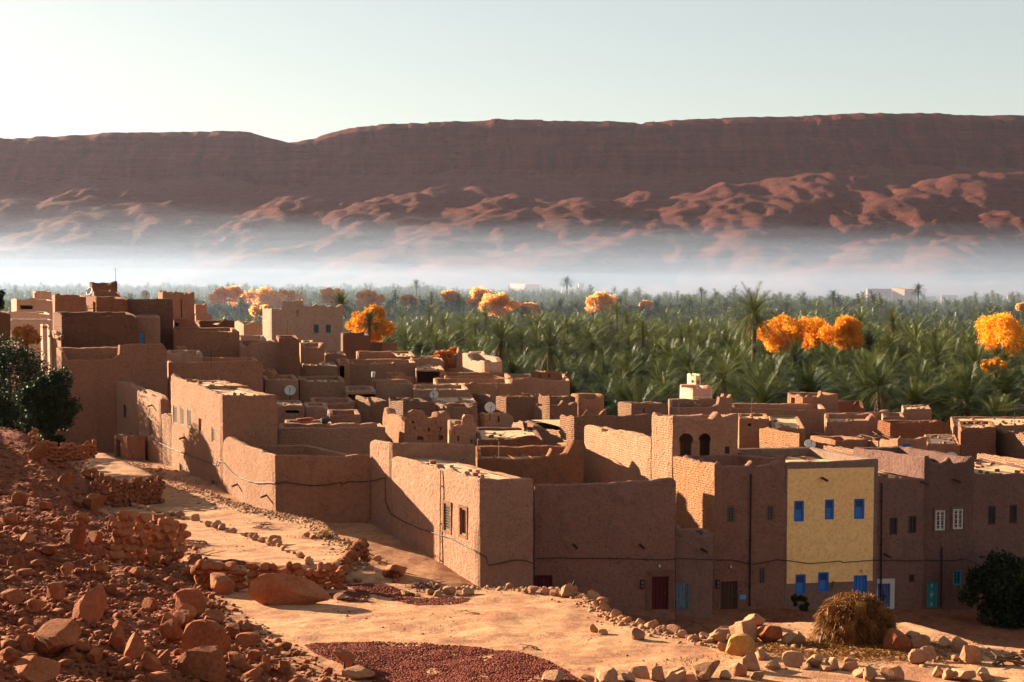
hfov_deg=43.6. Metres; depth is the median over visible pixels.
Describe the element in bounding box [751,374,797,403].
date palm
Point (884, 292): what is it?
mud house
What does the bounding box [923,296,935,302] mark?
mud house
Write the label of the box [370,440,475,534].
mud house
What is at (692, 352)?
date palm
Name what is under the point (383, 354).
mud house
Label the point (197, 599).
boulder
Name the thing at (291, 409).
mud house
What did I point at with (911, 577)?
window
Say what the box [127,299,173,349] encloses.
mud house
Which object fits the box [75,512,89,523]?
rock
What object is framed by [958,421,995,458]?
mud house
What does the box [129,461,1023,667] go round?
loose stones
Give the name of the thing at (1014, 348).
date palm
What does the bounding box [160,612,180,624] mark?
rock
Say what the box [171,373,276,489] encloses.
mud house
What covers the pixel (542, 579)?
door
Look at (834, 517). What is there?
mud house
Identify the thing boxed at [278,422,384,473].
mud house
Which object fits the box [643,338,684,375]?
date palm
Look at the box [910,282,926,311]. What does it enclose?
date palm
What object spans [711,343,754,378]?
date palm
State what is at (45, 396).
tamarisk tree
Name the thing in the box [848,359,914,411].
date palm
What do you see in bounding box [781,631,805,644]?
rock
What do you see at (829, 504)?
window
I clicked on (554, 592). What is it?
rock
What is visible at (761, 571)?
window
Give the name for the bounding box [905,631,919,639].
rock
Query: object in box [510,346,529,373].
date palm
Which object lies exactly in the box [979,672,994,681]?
rock
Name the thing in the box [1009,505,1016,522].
window
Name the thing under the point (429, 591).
rock
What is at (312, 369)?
mud house
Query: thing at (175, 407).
window
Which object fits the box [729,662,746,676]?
rock
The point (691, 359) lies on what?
date palm
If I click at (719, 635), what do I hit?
boulder
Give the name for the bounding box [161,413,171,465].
mud wall
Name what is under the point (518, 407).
mud house
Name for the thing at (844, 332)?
poplar tree
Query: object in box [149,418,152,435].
window
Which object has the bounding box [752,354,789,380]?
date palm
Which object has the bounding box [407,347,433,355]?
date palm
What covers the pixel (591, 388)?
date palm
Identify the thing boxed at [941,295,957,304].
mud house
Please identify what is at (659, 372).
date palm
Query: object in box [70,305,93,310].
roof poles
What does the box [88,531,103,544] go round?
rock
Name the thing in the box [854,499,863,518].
window
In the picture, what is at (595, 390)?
date palm
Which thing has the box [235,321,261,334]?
mud house
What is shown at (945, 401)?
date palm
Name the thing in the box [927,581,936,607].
door
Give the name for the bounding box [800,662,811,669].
rock
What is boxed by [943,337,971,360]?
date palm
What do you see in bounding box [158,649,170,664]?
rock
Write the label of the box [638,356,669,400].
date palm
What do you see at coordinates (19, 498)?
rock
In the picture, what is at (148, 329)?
mud house
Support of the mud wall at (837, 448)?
on the ground at (560, 634)
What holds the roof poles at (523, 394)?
on the mud house at (518, 407)
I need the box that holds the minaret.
[578,283,583,296]
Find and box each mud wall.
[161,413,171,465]
[512,420,527,430]
[759,427,801,447]
[763,443,852,454]
[810,432,878,446]
[823,445,919,456]
[977,453,1023,466]
[996,428,1023,458]
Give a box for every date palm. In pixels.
[324,289,356,317]
[351,309,386,350]
[383,331,406,349]
[397,341,417,351]
[406,338,437,355]
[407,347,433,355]
[410,280,421,297]
[412,343,441,355]
[458,343,488,358]
[461,340,493,352]
[473,317,523,371]
[486,341,520,364]
[503,350,531,373]
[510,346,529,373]
[512,316,583,373]
[513,349,539,372]
[516,345,577,379]
[531,357,575,377]
[555,349,585,372]
[556,361,579,378]
[559,276,574,300]
[561,355,584,388]
[561,370,591,391]
[564,362,582,392]
[569,372,594,395]
[571,350,629,398]
[573,350,602,388]
[573,357,599,391]
[575,376,631,413]
[578,337,611,371]
[578,339,617,377]
[580,366,635,396]
[581,383,611,396]
[582,377,617,412]
[586,369,658,411]
[588,352,652,399]
[591,354,647,384]
[592,369,642,405]
[602,343,652,396]
[604,372,679,412]
[606,399,617,415]
[612,350,659,390]
[629,354,689,401]
[633,371,685,404]
[636,344,661,365]
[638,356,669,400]
[639,351,694,398]
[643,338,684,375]
[652,341,691,388]
[654,343,718,391]
[655,362,734,402]
[656,394,679,404]
[657,356,727,398]
[659,381,712,399]
[665,371,738,401]
[666,339,686,385]
[669,352,704,379]
[673,346,706,384]
[678,345,703,383]
[678,352,740,396]
[681,334,720,360]
[682,341,715,359]
[695,343,725,369]
[696,287,705,303]
[697,345,724,370]
[699,350,754,401]
[704,333,765,379]
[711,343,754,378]
[712,371,757,402]
[713,281,793,368]
[715,337,749,352]
[717,370,751,400]
[718,357,790,402]
[732,362,793,403]
[732,375,795,403]
[733,351,804,402]
[735,360,798,389]
[736,348,756,367]
[737,340,762,364]
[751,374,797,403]
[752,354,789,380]
[768,347,800,375]
[769,359,852,403]
[770,334,816,374]
[773,347,807,371]
[783,364,833,390]
[784,367,849,397]
[786,343,819,378]
[786,364,849,398]
[792,352,828,384]
[798,339,830,371]
[804,341,825,367]
[807,352,827,369]
[809,341,853,369]
[811,345,853,390]
[816,346,916,411]
[818,349,867,388]
[818,360,854,393]
[824,369,903,410]
[825,289,839,308]
[830,371,856,397]
[830,377,857,399]
[840,346,861,389]
[845,347,882,378]
[846,353,902,388]
[846,384,902,411]
[848,324,891,353]
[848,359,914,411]
[851,347,896,377]
[866,341,899,369]
[870,305,906,356]
[874,357,914,409]
[874,383,899,411]
[877,332,903,352]
[877,348,914,382]
[882,375,907,407]
[883,376,952,415]
[884,342,916,403]
[885,344,911,393]
[888,352,942,409]
[893,366,961,422]
[896,345,931,383]
[897,372,983,421]
[900,328,964,417]
[901,338,942,368]
[909,337,957,372]
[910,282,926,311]
[916,352,1021,429]
[918,325,955,353]
[918,360,996,420]
[924,364,954,379]
[928,367,987,432]
[930,353,964,372]
[939,334,1015,410]
[939,350,977,368]
[939,370,994,412]
[942,338,968,371]
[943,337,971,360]
[955,346,989,366]
[956,359,1023,416]
[960,390,1023,416]
[981,343,1019,374]
[981,347,1018,381]
[981,373,1023,416]
[992,377,1023,416]
[1007,322,1023,367]
[1007,352,1023,371]
[1008,368,1023,416]
[1009,351,1023,376]
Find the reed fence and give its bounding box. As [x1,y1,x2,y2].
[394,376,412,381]
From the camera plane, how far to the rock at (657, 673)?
27.11 m
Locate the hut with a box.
[738,413,768,447]
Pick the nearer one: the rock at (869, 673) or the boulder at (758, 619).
the rock at (869, 673)
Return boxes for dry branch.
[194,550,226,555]
[520,644,539,649]
[667,617,710,630]
[990,651,1023,666]
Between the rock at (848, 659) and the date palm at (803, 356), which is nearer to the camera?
the rock at (848, 659)
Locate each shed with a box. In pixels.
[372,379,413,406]
[386,371,404,378]
[531,370,561,379]
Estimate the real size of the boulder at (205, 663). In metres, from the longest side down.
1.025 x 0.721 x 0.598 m
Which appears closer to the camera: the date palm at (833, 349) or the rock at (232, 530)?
the rock at (232, 530)
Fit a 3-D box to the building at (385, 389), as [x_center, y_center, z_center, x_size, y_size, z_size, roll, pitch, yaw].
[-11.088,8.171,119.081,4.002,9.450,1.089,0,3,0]
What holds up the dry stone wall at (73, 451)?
on the ground at (560, 634)
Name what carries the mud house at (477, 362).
on the ground at (560, 634)
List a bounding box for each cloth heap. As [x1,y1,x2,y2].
[296,417,313,420]
[320,418,330,423]
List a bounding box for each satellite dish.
[86,287,91,295]
[141,290,149,298]
[284,385,295,399]
[430,390,438,397]
[485,402,495,420]
[805,439,815,446]
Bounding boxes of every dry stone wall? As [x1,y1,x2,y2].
[28,428,97,461]
[89,468,165,506]
[110,510,191,562]
[190,559,347,589]
[337,537,399,582]
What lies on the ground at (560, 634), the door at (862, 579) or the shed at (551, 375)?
the shed at (551, 375)
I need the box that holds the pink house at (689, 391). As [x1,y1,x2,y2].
[680,384,711,398]
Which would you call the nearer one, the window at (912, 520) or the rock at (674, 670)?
the rock at (674, 670)
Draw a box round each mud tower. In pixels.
[89,281,116,295]
[651,411,737,478]
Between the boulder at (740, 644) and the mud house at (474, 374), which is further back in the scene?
the mud house at (474, 374)
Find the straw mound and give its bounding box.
[811,590,911,651]
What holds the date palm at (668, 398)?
on the ground at (560, 634)
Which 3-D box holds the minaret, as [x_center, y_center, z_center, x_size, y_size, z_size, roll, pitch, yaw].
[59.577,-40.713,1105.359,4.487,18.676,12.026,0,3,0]
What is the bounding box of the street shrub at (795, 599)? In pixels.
[790,593,809,620]
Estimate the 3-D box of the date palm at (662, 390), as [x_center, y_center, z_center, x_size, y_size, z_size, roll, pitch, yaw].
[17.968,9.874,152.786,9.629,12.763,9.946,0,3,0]
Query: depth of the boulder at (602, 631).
32.37 m
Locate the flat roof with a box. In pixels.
[171,379,249,413]
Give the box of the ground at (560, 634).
[0,296,1023,681]
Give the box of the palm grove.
[0,281,1023,391]
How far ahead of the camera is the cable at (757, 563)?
75.02 m
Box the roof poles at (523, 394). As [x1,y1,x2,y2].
[521,392,541,396]
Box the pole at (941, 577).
[939,547,942,607]
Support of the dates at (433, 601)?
on the ground at (560, 634)
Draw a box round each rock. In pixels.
[0,589,23,605]
[3,512,18,524]
[3,648,17,662]
[7,555,25,568]
[11,491,27,504]
[15,634,33,651]
[19,532,35,543]
[25,600,44,612]
[28,443,47,460]
[34,617,48,629]
[34,618,81,654]
[38,501,51,509]
[40,545,57,555]
[46,582,66,600]
[50,520,63,530]
[58,471,73,487]
[60,562,73,577]
[73,499,82,507]
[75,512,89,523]
[81,469,98,479]
[82,493,106,510]
[85,648,103,664]
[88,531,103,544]
[94,562,108,573]
[99,476,116,493]
[105,584,116,594]
[109,626,125,649]
[112,620,125,629]
[124,632,144,660]
[129,566,144,577]
[140,651,163,672]
[142,597,157,611]
[145,551,161,563]
[151,514,164,523]
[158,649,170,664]
[159,618,183,642]
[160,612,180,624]
[173,609,188,629]
[176,510,184,517]
[177,603,196,621]
[184,562,201,579]
[188,554,201,563]
[191,514,199,520]
[203,609,224,622]
[205,520,212,526]
[211,520,221,528]
[218,523,225,529]
[222,643,231,655]
[225,623,239,638]
[228,651,245,666]
[229,527,236,532]
[235,632,258,646]
[242,662,253,671]
[247,532,257,538]
[247,649,260,659]
[251,533,258,540]
[257,537,265,542]
[262,654,269,662]
[267,535,281,544]
[267,645,281,655]
[272,540,281,545]
[278,660,290,671]
[296,551,304,557]
[305,558,313,563]
[333,592,345,599]
[343,575,349,582]
[353,577,362,582]
[374,555,381,561]
[401,590,409,595]
[425,589,433,594]
[433,590,441,595]
[442,586,455,594]
[462,587,474,594]
[527,586,539,592]
[540,588,549,593]
[542,670,564,681]
[550,589,558,595]
[581,674,594,681]
[587,589,599,599]
[595,664,617,681]
[596,597,608,603]
[599,601,609,610]
[609,609,620,617]
[622,617,630,622]
[622,672,635,681]
[629,666,649,678]
[635,618,644,624]
[644,619,657,628]
[650,666,664,681]
[665,670,686,681]
[666,624,679,633]
[666,666,684,677]
[677,630,686,637]
[699,631,709,636]
[707,637,713,642]
[717,642,726,650]
[719,670,731,679]
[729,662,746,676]
[740,653,759,670]
[749,671,764,680]
[755,649,766,660]
[765,660,780,669]
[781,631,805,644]
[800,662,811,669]
[805,654,824,667]
[819,662,832,671]
[825,657,838,669]
[841,661,858,670]
[844,656,856,663]
[852,668,863,677]
[863,666,876,680]
[880,665,904,680]
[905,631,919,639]
[908,649,927,663]
[911,634,930,648]
[920,645,936,660]
[932,666,942,677]
[938,636,950,647]
[942,668,954,679]
[951,636,967,652]
[951,668,975,680]
[959,645,981,663]
[976,667,989,676]
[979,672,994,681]
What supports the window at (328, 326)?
in the mud house at (318, 323)
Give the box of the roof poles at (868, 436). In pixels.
[851,431,893,439]
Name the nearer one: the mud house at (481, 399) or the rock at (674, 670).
the rock at (674, 670)
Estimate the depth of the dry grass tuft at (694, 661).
28.68 m
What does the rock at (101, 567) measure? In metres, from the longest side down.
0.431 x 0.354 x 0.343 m
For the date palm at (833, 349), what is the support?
on the ground at (560, 634)
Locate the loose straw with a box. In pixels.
[708,633,1014,666]
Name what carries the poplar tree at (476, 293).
on the ground at (560, 634)
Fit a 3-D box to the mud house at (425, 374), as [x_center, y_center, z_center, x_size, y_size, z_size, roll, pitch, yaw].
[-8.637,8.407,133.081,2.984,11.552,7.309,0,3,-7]
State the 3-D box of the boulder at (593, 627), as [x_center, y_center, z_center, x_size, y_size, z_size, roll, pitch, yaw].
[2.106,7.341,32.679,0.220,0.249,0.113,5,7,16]
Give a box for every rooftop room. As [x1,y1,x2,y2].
[92,290,119,296]
[174,345,185,349]
[263,368,277,378]
[301,340,313,342]
[881,412,904,419]
[901,404,931,419]
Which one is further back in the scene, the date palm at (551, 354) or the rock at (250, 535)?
the date palm at (551, 354)
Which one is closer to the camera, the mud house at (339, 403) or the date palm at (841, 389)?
the mud house at (339, 403)
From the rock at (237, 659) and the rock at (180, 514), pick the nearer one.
the rock at (237, 659)
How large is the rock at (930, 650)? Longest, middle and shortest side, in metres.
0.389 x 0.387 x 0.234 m
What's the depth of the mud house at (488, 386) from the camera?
121.42 m
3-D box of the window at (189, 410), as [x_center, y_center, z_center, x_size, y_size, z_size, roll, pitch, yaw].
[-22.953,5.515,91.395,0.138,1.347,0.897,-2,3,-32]
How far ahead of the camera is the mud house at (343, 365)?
126.36 m
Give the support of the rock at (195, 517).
on the ground at (560, 634)
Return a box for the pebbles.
[5,511,999,681]
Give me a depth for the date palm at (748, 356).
205.02 m
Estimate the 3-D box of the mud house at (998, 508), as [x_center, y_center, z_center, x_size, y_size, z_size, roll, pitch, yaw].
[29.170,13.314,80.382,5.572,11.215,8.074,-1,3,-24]
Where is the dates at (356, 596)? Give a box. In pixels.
[328,590,369,601]
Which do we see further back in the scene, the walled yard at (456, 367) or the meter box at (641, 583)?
the walled yard at (456, 367)
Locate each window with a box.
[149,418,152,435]
[174,405,176,423]
[181,407,183,425]
[188,409,190,427]
[212,427,214,442]
[314,324,318,332]
[326,324,330,332]
[445,504,449,530]
[461,508,465,535]
[725,446,729,453]
[726,505,735,523]
[757,567,766,584]
[765,504,774,521]
[794,501,803,521]
[795,574,805,593]
[818,572,828,591]
[825,499,833,519]
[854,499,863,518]
[889,518,897,534]
[908,516,916,532]
[909,574,913,581]
[935,510,944,529]
[953,509,962,528]
[953,570,960,584]
[988,506,995,524]
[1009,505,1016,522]
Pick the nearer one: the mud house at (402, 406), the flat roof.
the flat roof
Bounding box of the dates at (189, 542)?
[184,539,207,548]
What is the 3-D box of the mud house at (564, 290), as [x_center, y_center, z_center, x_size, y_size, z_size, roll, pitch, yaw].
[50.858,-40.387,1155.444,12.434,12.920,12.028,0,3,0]
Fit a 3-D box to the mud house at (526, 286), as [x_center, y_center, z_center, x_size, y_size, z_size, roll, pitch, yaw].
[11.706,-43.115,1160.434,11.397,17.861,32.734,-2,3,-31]
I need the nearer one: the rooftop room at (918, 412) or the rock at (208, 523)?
the rock at (208, 523)
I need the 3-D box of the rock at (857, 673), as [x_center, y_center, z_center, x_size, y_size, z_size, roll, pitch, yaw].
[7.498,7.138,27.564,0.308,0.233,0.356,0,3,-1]
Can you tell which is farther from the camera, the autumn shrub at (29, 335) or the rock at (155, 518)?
the autumn shrub at (29, 335)
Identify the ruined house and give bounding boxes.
[382,407,450,442]
[838,400,863,412]
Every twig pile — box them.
[252,522,276,528]
[405,574,448,591]
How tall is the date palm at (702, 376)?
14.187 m
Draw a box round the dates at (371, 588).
[347,583,414,598]
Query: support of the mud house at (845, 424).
on the ground at (560, 634)
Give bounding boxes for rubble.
[0,427,351,681]
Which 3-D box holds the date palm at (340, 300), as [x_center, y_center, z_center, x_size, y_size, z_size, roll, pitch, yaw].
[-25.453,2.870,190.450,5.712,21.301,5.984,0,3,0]
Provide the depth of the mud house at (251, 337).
146.22 m
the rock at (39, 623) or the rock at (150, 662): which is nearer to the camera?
the rock at (150, 662)
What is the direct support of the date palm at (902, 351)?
on the ground at (560, 634)
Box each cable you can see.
[145,436,367,485]
[370,478,532,565]
[536,557,980,565]
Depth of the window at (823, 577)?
75.84 m
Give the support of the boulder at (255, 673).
on the ground at (560, 634)
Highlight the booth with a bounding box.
[115,432,144,460]
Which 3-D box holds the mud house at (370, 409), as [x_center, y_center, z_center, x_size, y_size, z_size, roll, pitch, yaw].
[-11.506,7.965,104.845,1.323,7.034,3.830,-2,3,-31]
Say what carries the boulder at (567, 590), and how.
on the ground at (560, 634)
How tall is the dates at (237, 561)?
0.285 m
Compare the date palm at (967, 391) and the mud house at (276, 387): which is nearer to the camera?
the mud house at (276, 387)
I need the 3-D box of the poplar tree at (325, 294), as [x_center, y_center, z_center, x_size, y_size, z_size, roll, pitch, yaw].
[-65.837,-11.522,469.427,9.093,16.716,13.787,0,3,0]
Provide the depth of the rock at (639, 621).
33.65 m
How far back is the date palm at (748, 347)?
224.38 m
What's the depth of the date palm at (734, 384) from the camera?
149.17 m
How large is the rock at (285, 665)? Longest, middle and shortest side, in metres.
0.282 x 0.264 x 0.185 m
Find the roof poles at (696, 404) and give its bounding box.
[682,402,705,406]
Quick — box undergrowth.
[513,346,1021,415]
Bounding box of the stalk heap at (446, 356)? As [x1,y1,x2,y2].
[433,346,459,371]
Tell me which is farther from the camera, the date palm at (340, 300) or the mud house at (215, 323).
the date palm at (340, 300)
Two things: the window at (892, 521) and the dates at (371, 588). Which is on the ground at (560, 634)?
the dates at (371, 588)
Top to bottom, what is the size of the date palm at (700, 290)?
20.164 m
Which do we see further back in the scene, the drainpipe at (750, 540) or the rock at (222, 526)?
the drainpipe at (750, 540)
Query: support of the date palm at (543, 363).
on the ground at (560, 634)
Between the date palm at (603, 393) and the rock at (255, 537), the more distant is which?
the date palm at (603, 393)
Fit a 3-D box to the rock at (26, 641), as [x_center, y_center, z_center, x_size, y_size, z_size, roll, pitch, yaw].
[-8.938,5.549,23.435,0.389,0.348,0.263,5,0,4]
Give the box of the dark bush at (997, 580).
[957,547,1023,628]
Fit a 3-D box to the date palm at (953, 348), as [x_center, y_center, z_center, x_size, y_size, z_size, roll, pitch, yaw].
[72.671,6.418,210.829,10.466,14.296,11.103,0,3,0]
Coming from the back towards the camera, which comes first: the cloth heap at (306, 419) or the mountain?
the mountain
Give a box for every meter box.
[640,579,643,588]
[716,580,719,588]
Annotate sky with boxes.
[0,0,1023,142]
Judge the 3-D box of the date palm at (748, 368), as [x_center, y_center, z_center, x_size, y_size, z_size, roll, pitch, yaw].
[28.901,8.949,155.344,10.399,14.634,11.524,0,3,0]
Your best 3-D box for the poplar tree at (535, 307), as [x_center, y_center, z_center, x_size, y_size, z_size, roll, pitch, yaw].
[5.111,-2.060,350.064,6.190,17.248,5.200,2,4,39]
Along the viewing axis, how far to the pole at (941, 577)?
76.67 m
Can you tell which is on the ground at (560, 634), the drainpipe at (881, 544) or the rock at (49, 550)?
the rock at (49, 550)
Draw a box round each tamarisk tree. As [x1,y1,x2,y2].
[0,289,5,391]
[0,332,56,436]
[11,365,82,446]
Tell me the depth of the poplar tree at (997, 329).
206.95 m
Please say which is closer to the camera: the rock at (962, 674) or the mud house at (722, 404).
the rock at (962, 674)
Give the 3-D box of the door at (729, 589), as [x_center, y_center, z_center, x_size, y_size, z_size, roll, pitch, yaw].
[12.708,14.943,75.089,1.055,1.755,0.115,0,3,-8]
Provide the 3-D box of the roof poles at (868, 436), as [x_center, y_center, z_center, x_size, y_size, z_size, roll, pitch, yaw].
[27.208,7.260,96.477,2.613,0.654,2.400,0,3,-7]
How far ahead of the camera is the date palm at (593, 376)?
167.27 m
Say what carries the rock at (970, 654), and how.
on the ground at (560, 634)
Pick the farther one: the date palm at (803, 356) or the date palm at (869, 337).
the date palm at (869, 337)
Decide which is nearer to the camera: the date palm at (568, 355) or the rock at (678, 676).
the rock at (678, 676)
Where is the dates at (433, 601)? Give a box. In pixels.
[392,597,468,604]
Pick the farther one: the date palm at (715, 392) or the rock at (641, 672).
the date palm at (715, 392)
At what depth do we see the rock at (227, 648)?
27.96 m
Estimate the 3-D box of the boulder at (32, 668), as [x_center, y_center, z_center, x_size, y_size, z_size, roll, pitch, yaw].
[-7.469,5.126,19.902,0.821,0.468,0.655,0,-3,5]
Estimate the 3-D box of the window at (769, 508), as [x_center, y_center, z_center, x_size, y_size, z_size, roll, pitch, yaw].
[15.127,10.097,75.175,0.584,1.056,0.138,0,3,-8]
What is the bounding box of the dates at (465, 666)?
[305,641,583,681]
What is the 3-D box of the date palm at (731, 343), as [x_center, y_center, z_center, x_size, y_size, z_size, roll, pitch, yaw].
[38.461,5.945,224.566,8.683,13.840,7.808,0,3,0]
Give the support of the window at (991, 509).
in the mud house at (998, 508)
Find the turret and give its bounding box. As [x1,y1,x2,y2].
[687,373,700,387]
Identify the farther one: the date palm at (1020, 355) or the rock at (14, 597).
the date palm at (1020, 355)
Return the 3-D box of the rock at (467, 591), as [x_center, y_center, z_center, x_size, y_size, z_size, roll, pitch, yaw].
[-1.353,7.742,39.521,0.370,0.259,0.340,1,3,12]
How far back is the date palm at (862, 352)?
191.04 m
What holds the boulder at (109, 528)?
on the ground at (560, 634)
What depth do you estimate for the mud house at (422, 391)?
115.43 m
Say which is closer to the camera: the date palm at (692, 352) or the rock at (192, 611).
the rock at (192, 611)
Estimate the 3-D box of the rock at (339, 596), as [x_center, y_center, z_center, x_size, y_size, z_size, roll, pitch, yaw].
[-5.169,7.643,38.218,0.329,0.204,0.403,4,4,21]
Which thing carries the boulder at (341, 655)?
on the ground at (560, 634)
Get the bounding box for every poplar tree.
[208,285,248,307]
[240,286,271,304]
[248,303,269,321]
[259,287,304,307]
[320,287,343,304]
[344,301,395,342]
[355,289,385,307]
[400,294,418,313]
[440,289,460,311]
[465,286,496,311]
[478,292,520,318]
[519,302,541,314]
[585,291,616,315]
[639,300,654,315]
[750,312,817,352]
[798,316,828,351]
[816,314,864,353]
[974,311,1023,356]
[980,357,1007,404]
[1015,302,1023,321]
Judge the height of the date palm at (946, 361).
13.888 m
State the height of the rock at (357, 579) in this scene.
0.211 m
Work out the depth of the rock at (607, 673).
26.86 m
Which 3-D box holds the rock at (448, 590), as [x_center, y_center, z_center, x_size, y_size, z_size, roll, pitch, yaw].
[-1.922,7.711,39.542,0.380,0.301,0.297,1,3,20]
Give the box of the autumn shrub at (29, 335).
[12,324,41,434]
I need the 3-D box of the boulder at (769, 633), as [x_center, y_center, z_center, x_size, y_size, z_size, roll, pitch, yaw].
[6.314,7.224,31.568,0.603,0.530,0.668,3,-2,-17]
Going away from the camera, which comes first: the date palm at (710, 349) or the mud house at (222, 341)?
the mud house at (222, 341)
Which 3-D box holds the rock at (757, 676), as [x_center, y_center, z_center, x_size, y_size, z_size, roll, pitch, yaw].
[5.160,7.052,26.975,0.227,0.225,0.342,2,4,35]
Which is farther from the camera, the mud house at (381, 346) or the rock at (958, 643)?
the mud house at (381, 346)
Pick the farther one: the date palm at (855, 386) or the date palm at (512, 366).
the date palm at (512, 366)
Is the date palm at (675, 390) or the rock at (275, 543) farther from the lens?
the date palm at (675, 390)
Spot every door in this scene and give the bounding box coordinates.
[139,332,144,343]
[534,575,551,587]
[652,576,667,609]
[676,583,688,609]
[720,581,737,608]
[854,575,866,594]
[877,583,889,606]
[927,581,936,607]
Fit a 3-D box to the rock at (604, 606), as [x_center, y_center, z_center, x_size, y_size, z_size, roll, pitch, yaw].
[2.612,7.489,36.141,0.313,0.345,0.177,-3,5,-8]
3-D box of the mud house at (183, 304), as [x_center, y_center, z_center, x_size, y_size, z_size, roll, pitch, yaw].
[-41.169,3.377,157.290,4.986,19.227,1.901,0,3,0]
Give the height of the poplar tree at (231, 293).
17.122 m
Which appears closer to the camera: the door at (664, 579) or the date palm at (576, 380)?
the door at (664, 579)
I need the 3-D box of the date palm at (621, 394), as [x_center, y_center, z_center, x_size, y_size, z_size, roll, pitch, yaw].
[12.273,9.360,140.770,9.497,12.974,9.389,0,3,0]
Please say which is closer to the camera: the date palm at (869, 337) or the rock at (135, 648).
the rock at (135, 648)
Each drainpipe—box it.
[439,470,441,562]
[748,474,751,605]
[879,483,882,600]
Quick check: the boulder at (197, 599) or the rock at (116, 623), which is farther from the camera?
the boulder at (197, 599)
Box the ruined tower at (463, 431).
[448,414,475,445]
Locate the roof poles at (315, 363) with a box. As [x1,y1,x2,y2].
[314,361,334,364]
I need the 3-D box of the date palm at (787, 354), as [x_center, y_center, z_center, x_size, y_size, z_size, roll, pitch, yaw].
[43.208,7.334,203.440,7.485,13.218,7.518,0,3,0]
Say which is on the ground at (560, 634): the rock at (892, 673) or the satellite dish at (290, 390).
the rock at (892, 673)
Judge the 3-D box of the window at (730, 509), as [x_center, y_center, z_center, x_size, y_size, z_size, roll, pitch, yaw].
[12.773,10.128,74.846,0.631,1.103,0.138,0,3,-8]
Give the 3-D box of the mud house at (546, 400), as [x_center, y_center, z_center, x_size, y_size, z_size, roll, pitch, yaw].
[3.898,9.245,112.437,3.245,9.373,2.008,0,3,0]
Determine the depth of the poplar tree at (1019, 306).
329.33 m
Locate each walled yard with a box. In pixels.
[223,437,369,522]
[446,348,461,372]
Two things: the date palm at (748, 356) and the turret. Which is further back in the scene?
the date palm at (748, 356)
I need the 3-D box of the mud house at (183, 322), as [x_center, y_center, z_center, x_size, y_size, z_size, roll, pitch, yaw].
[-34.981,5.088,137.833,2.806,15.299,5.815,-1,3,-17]
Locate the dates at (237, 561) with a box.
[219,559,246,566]
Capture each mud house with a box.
[0,311,11,399]
[7,311,49,318]
[10,319,52,391]
[11,298,52,319]
[33,291,50,299]
[40,324,49,371]
[48,330,63,435]
[52,293,85,329]
[53,311,137,347]
[56,343,166,452]
[86,296,127,311]
[116,381,169,463]
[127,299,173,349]
[136,314,159,343]
[158,290,194,320]
[167,350,202,361]
[167,357,262,412]
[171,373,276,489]
[172,327,238,356]
[173,318,200,327]
[194,314,210,320]
[195,303,206,313]
[197,319,233,327]
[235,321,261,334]
[239,335,265,340]
[239,340,277,373]
[263,299,342,350]
[263,374,298,400]
[276,335,298,377]
[277,400,304,444]
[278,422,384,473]
[285,419,332,423]
[297,376,345,403]
[299,342,324,375]
[302,361,337,375]
[303,402,327,419]
[310,397,353,409]
[325,351,345,363]
[327,409,360,423]
[336,359,349,385]
[341,332,368,358]
[345,385,375,408]
[348,359,415,385]
[355,395,387,424]
[356,351,414,358]
[370,341,396,350]
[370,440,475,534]
[389,396,434,416]
[392,456,532,587]
[410,356,443,368]
[413,384,468,400]
[415,365,444,384]
[431,393,476,405]
[433,377,513,412]
[435,402,477,426]
[444,372,510,378]
[462,352,501,372]
[473,392,494,412]
[476,427,543,445]
[476,440,583,491]
[478,412,513,426]
[496,395,536,421]
[508,374,569,402]
[510,284,539,295]
[525,409,649,482]
[533,477,675,619]
[534,400,576,421]
[538,394,574,404]
[555,442,566,445]
[561,289,575,294]
[571,393,603,415]
[584,425,651,482]
[618,401,668,436]
[668,393,731,414]
[673,454,785,609]
[675,524,712,617]
[732,403,825,446]
[738,447,878,608]
[768,415,804,446]
[787,391,837,411]
[810,435,867,448]
[824,412,876,439]
[826,410,888,426]
[853,446,973,609]
[859,468,924,609]
[866,289,891,304]
[877,420,948,440]
[879,436,926,449]
[892,288,916,310]
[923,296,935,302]
[924,434,959,455]
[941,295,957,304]
[950,416,1023,439]
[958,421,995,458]
[971,459,1023,609]
[1007,295,1023,302]
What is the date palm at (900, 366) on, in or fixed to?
on the ground at (560, 634)
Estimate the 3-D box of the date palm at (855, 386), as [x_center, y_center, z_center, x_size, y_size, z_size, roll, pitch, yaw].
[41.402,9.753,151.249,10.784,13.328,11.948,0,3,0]
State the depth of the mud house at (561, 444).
85.21 m
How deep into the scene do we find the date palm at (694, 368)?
154.94 m
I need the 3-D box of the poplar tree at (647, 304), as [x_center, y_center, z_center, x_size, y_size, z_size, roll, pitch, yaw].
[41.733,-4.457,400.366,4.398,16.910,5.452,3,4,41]
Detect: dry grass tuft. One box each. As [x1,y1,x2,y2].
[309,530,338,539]
[662,654,725,669]
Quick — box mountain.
[0,112,1023,295]
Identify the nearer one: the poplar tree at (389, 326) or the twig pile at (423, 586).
the twig pile at (423, 586)
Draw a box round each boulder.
[11,655,60,681]
[65,521,85,549]
[72,585,106,622]
[107,517,116,531]
[175,588,207,616]
[177,646,226,681]
[181,619,226,652]
[210,572,235,594]
[240,666,261,681]
[247,573,329,604]
[332,648,356,667]
[341,665,374,679]
[382,564,406,577]
[561,583,573,596]
[590,624,597,631]
[598,629,607,634]
[630,627,644,639]
[691,659,719,680]
[709,628,728,642]
[725,633,754,655]
[734,619,757,641]
[744,614,764,625]
[757,625,782,642]
[782,651,803,666]
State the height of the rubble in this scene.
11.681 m
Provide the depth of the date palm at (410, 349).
224.71 m

